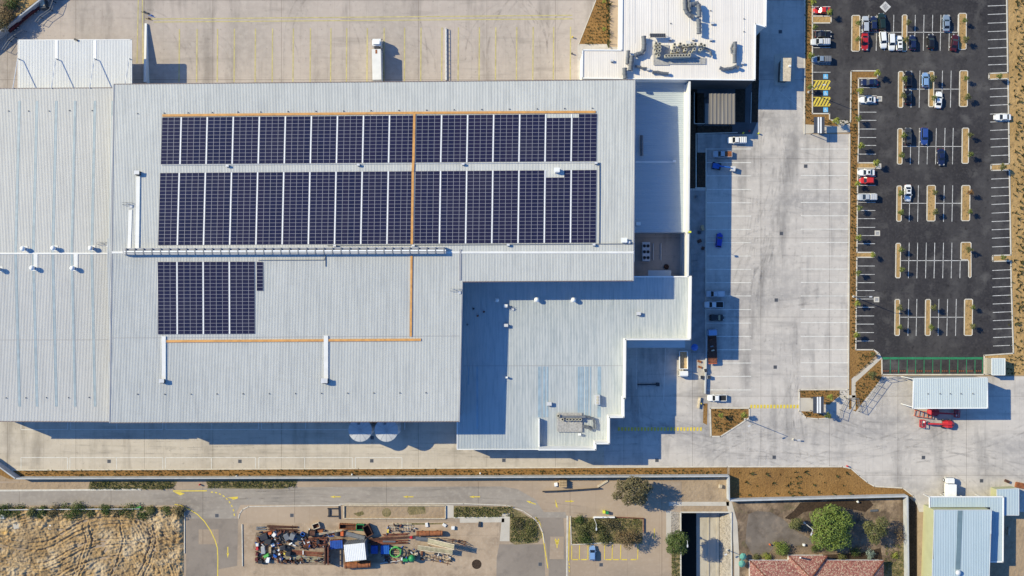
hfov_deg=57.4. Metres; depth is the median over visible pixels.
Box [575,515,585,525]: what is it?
garden bush
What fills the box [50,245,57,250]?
roof ventilator
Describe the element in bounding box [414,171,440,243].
solar array
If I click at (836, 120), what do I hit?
young tree
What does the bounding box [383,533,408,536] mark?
steel beams
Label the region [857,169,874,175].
car
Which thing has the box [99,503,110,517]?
garden bush
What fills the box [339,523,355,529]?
scrap bin
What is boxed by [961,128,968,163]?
planting island
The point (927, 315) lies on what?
planting island
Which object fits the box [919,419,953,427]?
boom lift
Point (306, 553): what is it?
steel beams
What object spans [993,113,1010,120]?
car
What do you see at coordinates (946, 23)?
car
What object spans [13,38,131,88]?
dock canopy
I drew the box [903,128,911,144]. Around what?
station wagon
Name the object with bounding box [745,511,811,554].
garden patch
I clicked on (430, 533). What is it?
steel tank
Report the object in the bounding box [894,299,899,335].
planting island
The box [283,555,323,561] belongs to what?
steel beams
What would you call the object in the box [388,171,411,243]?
solar array
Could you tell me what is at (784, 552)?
garden bush
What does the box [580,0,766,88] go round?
white building
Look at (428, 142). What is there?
solar array
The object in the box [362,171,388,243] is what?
solar array
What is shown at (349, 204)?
solar array
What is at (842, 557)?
garden bush
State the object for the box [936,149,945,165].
car
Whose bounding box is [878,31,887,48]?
station wagon
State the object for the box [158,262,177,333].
solar array
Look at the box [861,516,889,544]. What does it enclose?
olive tree
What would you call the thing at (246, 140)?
solar array
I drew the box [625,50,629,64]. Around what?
air duct
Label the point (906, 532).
boundary wall
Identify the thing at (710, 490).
ground
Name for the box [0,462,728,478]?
boundary wall
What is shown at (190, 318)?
solar array
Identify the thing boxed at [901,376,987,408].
equipment shed
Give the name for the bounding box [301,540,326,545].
steel beams
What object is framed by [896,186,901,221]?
planting island
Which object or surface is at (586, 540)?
garden bush
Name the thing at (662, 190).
annex building
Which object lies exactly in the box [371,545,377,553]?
scrap bin
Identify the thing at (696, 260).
metal fence
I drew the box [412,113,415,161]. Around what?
cable tray
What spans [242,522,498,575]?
work slab
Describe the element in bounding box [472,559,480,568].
manhole cover
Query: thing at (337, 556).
oil patch
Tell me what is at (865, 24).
station wagon
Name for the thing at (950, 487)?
box truck
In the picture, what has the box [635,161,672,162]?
flashing strip
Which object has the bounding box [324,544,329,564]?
standing rack
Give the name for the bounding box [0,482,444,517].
verge
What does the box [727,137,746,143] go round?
utility truck
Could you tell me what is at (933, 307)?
young tree
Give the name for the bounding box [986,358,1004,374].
garden shed
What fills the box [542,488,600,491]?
log barrier
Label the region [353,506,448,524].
soil patch
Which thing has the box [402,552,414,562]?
farm machine
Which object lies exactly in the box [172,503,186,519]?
garden bush
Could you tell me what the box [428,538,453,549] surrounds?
conveyor
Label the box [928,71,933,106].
planting island
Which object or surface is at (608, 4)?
ground cover
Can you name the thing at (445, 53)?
guard rail
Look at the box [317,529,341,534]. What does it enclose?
steel beams
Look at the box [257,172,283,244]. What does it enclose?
solar array
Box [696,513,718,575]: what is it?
canal bed
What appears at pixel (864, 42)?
car
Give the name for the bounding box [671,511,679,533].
rubble bank
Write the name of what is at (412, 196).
cable tray
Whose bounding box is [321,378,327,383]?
exhaust cowl
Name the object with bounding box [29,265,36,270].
roof ventilator
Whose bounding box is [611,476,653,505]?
gum tree
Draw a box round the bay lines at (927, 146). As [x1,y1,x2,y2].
[813,5,1011,345]
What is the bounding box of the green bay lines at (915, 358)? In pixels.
[882,357,982,373]
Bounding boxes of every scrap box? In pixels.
[260,532,268,540]
[261,546,265,553]
[264,538,271,544]
[280,544,286,549]
[283,532,289,540]
[289,532,296,540]
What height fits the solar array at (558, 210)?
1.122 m
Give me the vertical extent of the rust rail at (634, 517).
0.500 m
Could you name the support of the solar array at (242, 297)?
on the warehouse at (337, 296)
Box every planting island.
[851,15,859,51]
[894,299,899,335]
[895,243,900,277]
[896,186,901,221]
[897,128,902,164]
[898,71,903,107]
[902,14,906,51]
[925,299,930,335]
[926,185,935,220]
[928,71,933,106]
[958,13,966,49]
[959,70,967,106]
[960,242,971,277]
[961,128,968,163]
[961,185,969,220]
[964,299,972,335]
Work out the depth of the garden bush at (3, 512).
264.08 m
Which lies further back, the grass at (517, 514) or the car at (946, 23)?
the grass at (517, 514)
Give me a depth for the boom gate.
264.50 m
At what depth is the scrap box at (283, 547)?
263.68 m
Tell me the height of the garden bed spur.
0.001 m
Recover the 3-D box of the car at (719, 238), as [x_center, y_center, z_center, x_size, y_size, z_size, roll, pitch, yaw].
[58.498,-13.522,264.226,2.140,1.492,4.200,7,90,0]
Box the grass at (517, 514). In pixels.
[88,480,903,575]
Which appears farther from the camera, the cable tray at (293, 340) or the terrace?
the terrace
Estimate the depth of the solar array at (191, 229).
246.25 m
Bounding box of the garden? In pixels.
[733,499,903,575]
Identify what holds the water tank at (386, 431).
on the apron at (423, 444)
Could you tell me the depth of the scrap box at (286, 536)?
263.31 m
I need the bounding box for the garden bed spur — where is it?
[813,17,1010,260]
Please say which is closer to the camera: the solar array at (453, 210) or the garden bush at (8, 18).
the solar array at (453, 210)
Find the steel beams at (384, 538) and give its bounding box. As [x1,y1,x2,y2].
[369,536,409,539]
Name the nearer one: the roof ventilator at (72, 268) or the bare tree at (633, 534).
the roof ventilator at (72, 268)
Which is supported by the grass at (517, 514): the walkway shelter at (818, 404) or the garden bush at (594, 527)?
the garden bush at (594, 527)
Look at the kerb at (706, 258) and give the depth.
264.86 m
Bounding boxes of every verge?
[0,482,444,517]
[672,553,679,575]
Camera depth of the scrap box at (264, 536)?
263.65 m
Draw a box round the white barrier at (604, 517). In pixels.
[594,516,614,517]
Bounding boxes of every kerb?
[0,0,1013,575]
[708,517,718,575]
[774,53,794,85]
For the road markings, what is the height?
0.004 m
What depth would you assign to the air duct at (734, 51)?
252.18 m
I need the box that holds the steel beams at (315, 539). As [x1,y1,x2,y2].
[304,537,327,541]
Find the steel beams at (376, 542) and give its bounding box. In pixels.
[368,539,408,544]
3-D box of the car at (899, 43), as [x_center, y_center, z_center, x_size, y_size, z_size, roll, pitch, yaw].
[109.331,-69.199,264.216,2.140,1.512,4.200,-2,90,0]
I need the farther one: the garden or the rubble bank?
the garden
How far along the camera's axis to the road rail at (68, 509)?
264.10 m
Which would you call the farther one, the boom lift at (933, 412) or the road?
the road
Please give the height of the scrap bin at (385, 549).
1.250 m
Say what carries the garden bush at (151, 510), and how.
on the ground at (710, 490)
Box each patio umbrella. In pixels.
[691,344,697,350]
[739,560,745,566]
[740,553,746,559]
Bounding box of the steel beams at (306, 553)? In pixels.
[292,550,322,556]
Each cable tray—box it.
[162,111,595,116]
[166,339,420,341]
[410,256,412,336]
[411,172,413,243]
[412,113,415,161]
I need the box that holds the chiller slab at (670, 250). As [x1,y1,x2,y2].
[634,234,679,275]
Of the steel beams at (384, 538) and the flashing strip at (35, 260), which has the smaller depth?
the flashing strip at (35, 260)
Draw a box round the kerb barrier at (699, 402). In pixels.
[697,397,700,407]
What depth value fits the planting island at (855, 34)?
264.89 m
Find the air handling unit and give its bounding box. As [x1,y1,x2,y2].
[595,395,599,404]
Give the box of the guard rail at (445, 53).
[445,27,446,79]
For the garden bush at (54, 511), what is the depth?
264.14 m
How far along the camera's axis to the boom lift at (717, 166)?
263.60 m
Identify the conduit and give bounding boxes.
[215,162,598,164]
[327,243,633,245]
[599,162,599,235]
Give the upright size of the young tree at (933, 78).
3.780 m
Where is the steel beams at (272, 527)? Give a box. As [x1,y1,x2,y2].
[266,525,297,530]
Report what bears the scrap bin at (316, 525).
on the work slab
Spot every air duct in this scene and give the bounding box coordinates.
[584,415,595,428]
[622,67,627,78]
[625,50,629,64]
[628,55,633,70]
[634,36,646,57]
[640,135,643,155]
[652,70,668,74]
[683,0,694,18]
[687,0,691,11]
[689,1,701,17]
[696,19,701,33]
[702,47,711,55]
[719,64,739,70]
[733,41,736,62]
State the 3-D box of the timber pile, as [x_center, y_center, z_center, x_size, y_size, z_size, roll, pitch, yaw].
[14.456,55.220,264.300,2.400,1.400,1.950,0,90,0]
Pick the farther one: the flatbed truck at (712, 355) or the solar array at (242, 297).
the flatbed truck at (712, 355)
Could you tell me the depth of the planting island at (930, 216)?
264.89 m
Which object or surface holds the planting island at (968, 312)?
on the car park
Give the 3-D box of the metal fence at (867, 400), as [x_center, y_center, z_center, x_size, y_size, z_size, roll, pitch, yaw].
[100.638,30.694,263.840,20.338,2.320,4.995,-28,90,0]
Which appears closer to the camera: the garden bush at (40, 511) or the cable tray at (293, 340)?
the cable tray at (293, 340)
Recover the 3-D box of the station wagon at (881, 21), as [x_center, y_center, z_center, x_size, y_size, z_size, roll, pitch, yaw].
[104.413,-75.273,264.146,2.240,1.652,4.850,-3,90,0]
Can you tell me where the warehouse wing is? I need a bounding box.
[457,270,691,450]
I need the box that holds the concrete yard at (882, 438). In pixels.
[578,0,1023,511]
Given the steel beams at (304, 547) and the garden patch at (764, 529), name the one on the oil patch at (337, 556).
the steel beams at (304, 547)
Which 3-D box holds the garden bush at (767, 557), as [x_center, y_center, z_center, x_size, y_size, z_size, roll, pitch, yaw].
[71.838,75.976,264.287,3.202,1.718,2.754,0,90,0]
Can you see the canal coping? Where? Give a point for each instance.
(708, 512)
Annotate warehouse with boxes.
[0,87,112,421]
[107,79,634,422]
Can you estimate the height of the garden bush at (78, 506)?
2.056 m
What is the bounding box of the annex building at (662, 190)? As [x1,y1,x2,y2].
[634,81,690,275]
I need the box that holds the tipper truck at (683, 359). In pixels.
[678,351,688,376]
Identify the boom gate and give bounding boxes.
[637,383,659,385]
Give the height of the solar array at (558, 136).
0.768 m
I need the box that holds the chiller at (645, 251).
[642,242,649,260]
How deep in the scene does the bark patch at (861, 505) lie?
264.99 m
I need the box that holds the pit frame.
[327,506,339,518]
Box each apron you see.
[0,0,594,102]
[0,422,603,468]
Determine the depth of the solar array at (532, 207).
246.28 m
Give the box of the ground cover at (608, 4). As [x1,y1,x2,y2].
[20,0,1023,496]
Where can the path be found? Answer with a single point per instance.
(806, 404)
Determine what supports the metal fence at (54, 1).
on the dock apron at (90, 19)
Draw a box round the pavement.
[199,0,617,558]
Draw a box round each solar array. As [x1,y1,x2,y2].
[158,173,179,244]
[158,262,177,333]
[161,117,181,163]
[178,173,205,244]
[178,262,203,333]
[181,117,207,163]
[204,172,231,244]
[204,262,229,333]
[207,117,233,163]
[230,172,257,244]
[230,262,254,333]
[233,117,259,163]
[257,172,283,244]
[257,262,262,290]
[259,116,285,163]
[283,172,310,243]
[285,116,311,162]
[309,172,336,243]
[311,116,337,162]
[335,172,362,243]
[337,116,363,162]
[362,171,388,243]
[363,116,389,162]
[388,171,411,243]
[389,115,412,162]
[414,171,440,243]
[415,115,441,161]
[440,171,466,243]
[442,115,467,161]
[466,171,492,242]
[468,115,493,161]
[493,170,519,242]
[494,114,519,161]
[519,170,545,242]
[520,114,545,161]
[545,170,571,242]
[546,114,571,161]
[571,170,596,242]
[572,114,596,160]
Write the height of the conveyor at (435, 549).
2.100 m
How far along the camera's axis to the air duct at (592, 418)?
256.35 m
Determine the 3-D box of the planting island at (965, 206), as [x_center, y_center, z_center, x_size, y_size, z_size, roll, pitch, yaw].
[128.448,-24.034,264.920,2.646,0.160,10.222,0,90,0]
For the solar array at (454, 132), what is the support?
on the warehouse at (337, 296)
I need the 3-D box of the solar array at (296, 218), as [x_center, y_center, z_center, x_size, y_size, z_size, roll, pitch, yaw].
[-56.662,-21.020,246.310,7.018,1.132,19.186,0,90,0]
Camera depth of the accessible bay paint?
264.98 m
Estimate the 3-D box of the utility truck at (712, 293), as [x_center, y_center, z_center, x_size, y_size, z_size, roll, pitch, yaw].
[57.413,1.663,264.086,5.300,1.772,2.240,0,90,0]
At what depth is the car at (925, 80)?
263.86 m
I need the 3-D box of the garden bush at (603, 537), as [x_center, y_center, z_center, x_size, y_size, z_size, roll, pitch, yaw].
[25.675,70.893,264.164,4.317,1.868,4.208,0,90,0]
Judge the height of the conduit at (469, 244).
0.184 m
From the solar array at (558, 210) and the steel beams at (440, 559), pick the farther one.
the steel beams at (440, 559)
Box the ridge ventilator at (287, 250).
[123,247,445,254]
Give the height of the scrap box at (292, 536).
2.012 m
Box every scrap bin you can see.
[312,522,320,529]
[330,539,343,548]
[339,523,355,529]
[356,523,363,530]
[362,523,373,536]
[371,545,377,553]
[381,545,389,553]
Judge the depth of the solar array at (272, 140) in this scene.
247.21 m
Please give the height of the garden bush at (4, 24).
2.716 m
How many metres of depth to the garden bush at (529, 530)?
264.34 m
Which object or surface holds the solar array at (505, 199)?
on the warehouse at (337, 296)
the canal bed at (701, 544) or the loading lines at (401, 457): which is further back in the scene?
the canal bed at (701, 544)
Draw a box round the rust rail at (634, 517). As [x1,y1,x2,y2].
[615,517,643,532]
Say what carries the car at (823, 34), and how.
on the car park
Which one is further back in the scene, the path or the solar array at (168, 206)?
the path
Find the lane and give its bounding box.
[0,486,566,518]
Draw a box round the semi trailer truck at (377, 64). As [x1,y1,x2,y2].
[372,39,382,80]
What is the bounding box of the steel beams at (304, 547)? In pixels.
[302,544,324,548]
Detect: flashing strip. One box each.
[34,254,37,267]
[74,254,77,267]
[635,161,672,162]
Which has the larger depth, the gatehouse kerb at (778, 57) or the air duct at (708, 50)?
the gatehouse kerb at (778, 57)
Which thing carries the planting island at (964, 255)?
on the car park
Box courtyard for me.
[697,83,758,133]
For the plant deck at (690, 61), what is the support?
on the white building at (637, 19)
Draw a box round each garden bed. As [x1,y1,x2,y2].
[0,0,911,500]
[690,32,916,575]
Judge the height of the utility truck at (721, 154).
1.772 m
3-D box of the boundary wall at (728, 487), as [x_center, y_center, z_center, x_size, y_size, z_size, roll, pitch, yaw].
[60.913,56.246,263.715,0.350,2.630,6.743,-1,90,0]
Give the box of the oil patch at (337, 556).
[253,530,422,564]
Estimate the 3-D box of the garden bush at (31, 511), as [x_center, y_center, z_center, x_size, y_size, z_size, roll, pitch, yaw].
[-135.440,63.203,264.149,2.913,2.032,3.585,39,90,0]
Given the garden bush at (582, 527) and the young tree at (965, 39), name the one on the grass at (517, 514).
the garden bush at (582, 527)
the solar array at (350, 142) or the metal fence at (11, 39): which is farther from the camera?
the metal fence at (11, 39)
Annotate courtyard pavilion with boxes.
[702,93,734,126]
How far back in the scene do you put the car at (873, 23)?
263.84 m
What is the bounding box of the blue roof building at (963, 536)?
[921,494,1003,575]
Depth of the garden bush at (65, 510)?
264.39 m
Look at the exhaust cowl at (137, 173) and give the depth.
245.82 m
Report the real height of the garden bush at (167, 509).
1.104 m
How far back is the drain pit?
264.94 m
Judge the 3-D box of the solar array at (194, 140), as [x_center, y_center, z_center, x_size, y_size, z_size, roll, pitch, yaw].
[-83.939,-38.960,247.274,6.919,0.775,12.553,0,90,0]
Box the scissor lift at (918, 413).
[913,410,931,417]
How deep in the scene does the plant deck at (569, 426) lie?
257.12 m
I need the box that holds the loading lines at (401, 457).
[21,91,847,468]
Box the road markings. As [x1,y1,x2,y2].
[173,80,830,575]
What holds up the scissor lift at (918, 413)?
on the concrete yard at (882, 438)
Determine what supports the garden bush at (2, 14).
on the terrace
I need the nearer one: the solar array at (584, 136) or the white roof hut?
the solar array at (584, 136)
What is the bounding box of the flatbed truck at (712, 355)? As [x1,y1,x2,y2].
[707,329,716,363]
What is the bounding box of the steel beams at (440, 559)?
[430,556,450,564]
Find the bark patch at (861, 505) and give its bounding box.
[785,500,882,559]
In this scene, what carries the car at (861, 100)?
on the car park
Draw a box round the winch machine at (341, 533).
[335,530,343,535]
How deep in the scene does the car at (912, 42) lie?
263.83 m
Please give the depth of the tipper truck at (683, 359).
263.78 m
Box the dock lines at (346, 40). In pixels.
[136,0,571,81]
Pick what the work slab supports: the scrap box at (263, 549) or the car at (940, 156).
the scrap box at (263, 549)
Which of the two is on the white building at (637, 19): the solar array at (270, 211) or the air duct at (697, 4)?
the air duct at (697, 4)
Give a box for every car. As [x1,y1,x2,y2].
[589,545,595,560]
[709,314,723,320]
[715,232,722,247]
[813,6,829,13]
[814,30,831,37]
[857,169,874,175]
[858,97,875,103]
[859,177,874,183]
[860,79,877,85]
[861,33,868,50]
[869,16,876,30]
[895,35,902,50]
[903,185,910,201]
[904,89,911,103]
[908,35,915,49]
[921,72,929,87]
[927,34,934,48]
[934,91,941,108]
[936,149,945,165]
[942,15,950,31]
[949,34,958,50]
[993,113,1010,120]
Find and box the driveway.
[186,518,565,575]
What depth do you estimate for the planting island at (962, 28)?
264.89 m
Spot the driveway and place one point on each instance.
(512, 560)
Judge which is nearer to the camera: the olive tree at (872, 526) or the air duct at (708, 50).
the air duct at (708, 50)
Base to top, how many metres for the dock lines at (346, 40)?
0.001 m
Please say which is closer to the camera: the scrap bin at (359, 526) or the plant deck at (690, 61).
the plant deck at (690, 61)
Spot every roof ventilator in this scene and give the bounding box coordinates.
[20,246,27,251]
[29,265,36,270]
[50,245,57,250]
[70,265,76,270]
[88,245,94,250]
[570,297,575,302]
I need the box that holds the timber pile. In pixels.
[559,480,566,486]
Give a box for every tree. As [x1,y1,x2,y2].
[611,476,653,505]
[614,527,641,549]
[664,530,688,554]
[788,518,803,530]
[809,503,855,551]
[832,117,839,124]
[856,88,863,94]
[858,142,864,148]
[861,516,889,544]
[867,371,876,378]
[872,159,879,166]
[873,69,880,75]
[894,529,904,543]
[896,304,903,310]
[929,305,936,310]
[930,74,936,81]
[961,36,969,42]
[964,93,971,100]
[998,163,1006,170]
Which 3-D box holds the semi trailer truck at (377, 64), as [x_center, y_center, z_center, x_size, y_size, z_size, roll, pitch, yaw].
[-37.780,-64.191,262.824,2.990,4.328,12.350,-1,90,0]
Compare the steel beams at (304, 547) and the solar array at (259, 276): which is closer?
the solar array at (259, 276)
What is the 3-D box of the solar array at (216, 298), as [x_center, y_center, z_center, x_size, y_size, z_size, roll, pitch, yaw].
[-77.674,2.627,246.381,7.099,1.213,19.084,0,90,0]
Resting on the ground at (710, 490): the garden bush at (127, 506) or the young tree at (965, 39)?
the garden bush at (127, 506)
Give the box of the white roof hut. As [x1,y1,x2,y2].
[344,538,368,561]
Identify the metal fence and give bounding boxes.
[2,29,26,50]
[35,0,55,23]
[692,254,697,276]
[838,376,898,417]
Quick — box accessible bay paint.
[823,74,827,111]
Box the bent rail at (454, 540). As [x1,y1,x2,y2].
[442,538,471,545]
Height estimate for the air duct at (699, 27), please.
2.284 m
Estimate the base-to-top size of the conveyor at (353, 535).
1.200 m
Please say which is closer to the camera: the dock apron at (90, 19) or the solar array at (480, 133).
the solar array at (480, 133)
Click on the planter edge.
(394, 505)
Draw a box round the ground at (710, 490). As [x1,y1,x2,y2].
[0,0,1023,575]
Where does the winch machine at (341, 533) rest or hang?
on the work slab
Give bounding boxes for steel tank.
[344,560,370,568]
[416,530,442,535]
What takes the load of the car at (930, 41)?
on the car park
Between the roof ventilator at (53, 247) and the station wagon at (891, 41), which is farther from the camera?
the station wagon at (891, 41)
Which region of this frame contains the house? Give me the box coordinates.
[749,555,883,575]
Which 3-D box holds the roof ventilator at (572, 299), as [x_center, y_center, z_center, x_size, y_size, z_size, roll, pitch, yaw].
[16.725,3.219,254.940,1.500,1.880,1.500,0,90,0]
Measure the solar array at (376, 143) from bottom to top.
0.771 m
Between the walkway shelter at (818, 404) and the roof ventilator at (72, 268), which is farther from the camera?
the walkway shelter at (818, 404)
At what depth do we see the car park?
264.99 m
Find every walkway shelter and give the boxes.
[810,117,825,134]
[810,396,825,413]
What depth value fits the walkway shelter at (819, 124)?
261.15 m
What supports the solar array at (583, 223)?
on the warehouse at (337, 296)
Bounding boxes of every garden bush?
[0,0,17,22]
[0,16,9,31]
[0,503,13,519]
[3,0,18,10]
[3,10,15,24]
[8,504,27,520]
[26,506,37,517]
[34,505,48,518]
[47,502,61,517]
[60,501,71,517]
[67,501,88,522]
[85,508,95,517]
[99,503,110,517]
[109,507,123,517]
[118,502,138,520]
[132,502,150,520]
[146,505,155,515]
[160,505,172,517]
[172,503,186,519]
[513,518,524,529]
[524,526,534,538]
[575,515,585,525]
[575,520,590,538]
[578,532,592,546]
[588,519,606,537]
[596,532,609,545]
[602,515,620,531]
[752,554,759,559]
[761,553,771,559]
[774,541,791,557]
[811,545,819,551]
[837,552,846,559]
[850,546,861,557]
[865,548,874,559]
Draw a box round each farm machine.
[390,546,400,557]
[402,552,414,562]
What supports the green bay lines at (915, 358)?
on the car park
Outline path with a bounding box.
[666,119,880,575]
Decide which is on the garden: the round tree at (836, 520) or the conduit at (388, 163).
the round tree at (836, 520)
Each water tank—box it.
[348,422,374,441]
[375,422,400,441]
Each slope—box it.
[2,0,36,26]
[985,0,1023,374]
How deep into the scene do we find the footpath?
264.98 m
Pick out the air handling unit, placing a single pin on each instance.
(597, 399)
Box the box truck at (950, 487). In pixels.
[943,477,956,495]
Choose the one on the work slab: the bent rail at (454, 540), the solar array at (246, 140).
the bent rail at (454, 540)
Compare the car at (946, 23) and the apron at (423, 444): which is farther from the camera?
the apron at (423, 444)
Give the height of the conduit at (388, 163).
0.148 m
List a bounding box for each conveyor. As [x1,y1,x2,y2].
[346,532,364,539]
[415,536,439,541]
[417,545,452,554]
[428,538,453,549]
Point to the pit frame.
(329, 511)
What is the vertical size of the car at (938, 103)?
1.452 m
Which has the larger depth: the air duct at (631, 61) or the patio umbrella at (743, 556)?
the patio umbrella at (743, 556)
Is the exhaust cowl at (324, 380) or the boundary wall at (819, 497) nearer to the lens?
the exhaust cowl at (324, 380)
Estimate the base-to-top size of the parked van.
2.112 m
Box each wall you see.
[0,0,49,38]
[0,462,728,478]
[144,23,148,82]
[704,330,707,393]
[719,513,730,575]
[726,476,729,500]
[730,494,907,501]
[903,496,908,575]
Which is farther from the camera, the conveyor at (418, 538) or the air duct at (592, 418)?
the conveyor at (418, 538)
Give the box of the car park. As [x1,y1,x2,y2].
[813,0,1012,373]
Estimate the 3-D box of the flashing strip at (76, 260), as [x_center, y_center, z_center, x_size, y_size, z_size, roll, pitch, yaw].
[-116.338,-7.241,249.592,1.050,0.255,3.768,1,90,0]
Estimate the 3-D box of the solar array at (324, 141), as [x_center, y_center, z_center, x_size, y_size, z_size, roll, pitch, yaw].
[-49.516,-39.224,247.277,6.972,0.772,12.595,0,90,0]
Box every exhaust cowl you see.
[134,171,140,175]
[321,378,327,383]
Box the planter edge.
[343,505,445,518]
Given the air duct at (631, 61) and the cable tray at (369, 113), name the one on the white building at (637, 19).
the air duct at (631, 61)
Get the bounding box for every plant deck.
[557,413,581,431]
[653,45,668,64]
[669,58,705,63]
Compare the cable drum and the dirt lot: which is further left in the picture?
the dirt lot
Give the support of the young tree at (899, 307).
on the planting island at (897, 320)
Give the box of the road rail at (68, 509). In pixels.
[0,508,138,509]
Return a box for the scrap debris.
[255,523,451,564]
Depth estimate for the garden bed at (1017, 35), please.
264.98 m
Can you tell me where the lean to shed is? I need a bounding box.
[991,486,1018,515]
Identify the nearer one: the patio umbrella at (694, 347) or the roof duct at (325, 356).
the roof duct at (325, 356)
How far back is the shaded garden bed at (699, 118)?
264.97 m
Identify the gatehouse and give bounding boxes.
[778,58,791,82]
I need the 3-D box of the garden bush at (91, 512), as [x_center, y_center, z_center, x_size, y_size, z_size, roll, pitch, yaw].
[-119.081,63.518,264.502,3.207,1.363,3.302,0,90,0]
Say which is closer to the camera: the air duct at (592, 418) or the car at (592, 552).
the air duct at (592, 418)
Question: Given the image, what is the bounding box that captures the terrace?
[0,0,37,29]
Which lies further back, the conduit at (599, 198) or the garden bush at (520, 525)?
the garden bush at (520, 525)
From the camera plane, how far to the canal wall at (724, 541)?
267.46 m
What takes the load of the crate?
on the concrete yard at (882, 438)
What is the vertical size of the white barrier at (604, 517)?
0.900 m
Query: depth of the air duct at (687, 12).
252.22 m
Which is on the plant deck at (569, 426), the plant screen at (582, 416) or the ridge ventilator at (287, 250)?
the plant screen at (582, 416)
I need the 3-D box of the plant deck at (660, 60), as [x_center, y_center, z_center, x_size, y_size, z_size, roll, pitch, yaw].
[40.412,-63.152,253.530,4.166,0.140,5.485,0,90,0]
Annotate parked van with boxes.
[40,0,48,9]
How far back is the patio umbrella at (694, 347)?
262.76 m
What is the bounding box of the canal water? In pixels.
[681,513,695,575]
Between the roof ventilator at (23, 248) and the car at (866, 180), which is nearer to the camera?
the roof ventilator at (23, 248)
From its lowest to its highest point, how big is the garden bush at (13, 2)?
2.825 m
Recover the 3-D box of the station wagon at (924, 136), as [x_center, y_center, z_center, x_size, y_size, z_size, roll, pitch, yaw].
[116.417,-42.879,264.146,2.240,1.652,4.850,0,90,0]
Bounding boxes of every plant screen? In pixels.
[562,415,585,417]
[650,33,665,38]
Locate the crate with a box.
[1014,482,1023,488]
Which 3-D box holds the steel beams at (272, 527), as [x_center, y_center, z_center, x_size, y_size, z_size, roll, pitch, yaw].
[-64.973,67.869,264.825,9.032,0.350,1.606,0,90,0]
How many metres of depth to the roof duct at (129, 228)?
246.01 m
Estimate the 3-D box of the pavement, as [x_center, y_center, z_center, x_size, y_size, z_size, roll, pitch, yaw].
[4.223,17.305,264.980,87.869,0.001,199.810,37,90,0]
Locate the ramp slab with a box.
[446,505,509,540]
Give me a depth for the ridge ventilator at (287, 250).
244.55 m
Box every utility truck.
[704,301,723,308]
[706,290,724,297]
[707,394,726,400]
[713,150,731,157]
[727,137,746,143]
[810,38,829,45]
[811,55,830,62]
[857,194,876,200]
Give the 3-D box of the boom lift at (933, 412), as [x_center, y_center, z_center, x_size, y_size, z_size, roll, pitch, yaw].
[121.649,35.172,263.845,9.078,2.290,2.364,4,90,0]
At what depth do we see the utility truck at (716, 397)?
263.89 m
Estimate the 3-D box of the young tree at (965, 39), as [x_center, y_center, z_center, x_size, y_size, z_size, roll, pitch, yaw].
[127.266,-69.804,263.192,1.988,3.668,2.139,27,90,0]
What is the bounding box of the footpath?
[691,190,705,352]
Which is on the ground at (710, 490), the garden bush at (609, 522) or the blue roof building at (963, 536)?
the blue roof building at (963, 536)
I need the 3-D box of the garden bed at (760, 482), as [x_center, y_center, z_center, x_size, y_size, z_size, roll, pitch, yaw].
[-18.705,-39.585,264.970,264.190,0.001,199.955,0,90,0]
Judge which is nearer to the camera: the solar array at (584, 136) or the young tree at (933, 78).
the solar array at (584, 136)
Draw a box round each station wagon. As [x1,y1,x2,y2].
[861,16,869,33]
[877,13,885,30]
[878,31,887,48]
[887,33,894,50]
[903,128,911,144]
[904,71,912,87]
[920,128,928,144]
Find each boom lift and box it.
[711,162,736,171]
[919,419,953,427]
[927,409,959,417]
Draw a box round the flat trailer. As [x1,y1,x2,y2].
[8,6,39,32]
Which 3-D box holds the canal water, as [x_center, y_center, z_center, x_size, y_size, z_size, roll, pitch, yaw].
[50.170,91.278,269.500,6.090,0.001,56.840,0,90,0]
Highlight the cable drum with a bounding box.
[308,529,323,536]
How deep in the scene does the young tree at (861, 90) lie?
261.82 m
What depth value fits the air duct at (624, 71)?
251.99 m
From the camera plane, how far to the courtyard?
264.99 m
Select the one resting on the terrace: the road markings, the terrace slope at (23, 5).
the terrace slope at (23, 5)
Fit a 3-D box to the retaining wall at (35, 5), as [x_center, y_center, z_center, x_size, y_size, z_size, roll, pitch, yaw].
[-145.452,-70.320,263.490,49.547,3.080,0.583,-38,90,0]
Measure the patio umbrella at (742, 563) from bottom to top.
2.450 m
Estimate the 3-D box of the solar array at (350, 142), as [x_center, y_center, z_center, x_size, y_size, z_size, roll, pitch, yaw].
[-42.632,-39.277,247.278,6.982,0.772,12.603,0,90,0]
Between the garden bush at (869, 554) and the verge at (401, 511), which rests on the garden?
the garden bush at (869, 554)
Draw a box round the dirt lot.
[0,507,183,575]
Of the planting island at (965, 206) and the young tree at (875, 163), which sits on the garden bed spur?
the young tree at (875, 163)
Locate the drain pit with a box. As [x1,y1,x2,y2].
[880,1,890,11]
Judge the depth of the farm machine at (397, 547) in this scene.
264.40 m
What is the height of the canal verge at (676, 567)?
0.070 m
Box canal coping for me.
[680,511,731,575]
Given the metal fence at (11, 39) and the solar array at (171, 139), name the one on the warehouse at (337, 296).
the solar array at (171, 139)
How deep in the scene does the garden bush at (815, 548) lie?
263.67 m
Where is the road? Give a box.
[0,481,680,575]
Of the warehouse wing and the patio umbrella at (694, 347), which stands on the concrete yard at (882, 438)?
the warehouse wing
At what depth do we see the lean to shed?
261.40 m
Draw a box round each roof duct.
[127,210,131,247]
[135,176,139,247]
[162,336,165,379]
[324,336,327,377]
[459,249,460,279]
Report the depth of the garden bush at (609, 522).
263.78 m
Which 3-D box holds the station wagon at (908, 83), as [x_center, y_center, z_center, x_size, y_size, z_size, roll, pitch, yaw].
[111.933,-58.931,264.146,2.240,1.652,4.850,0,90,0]
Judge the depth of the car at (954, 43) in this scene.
264.00 m

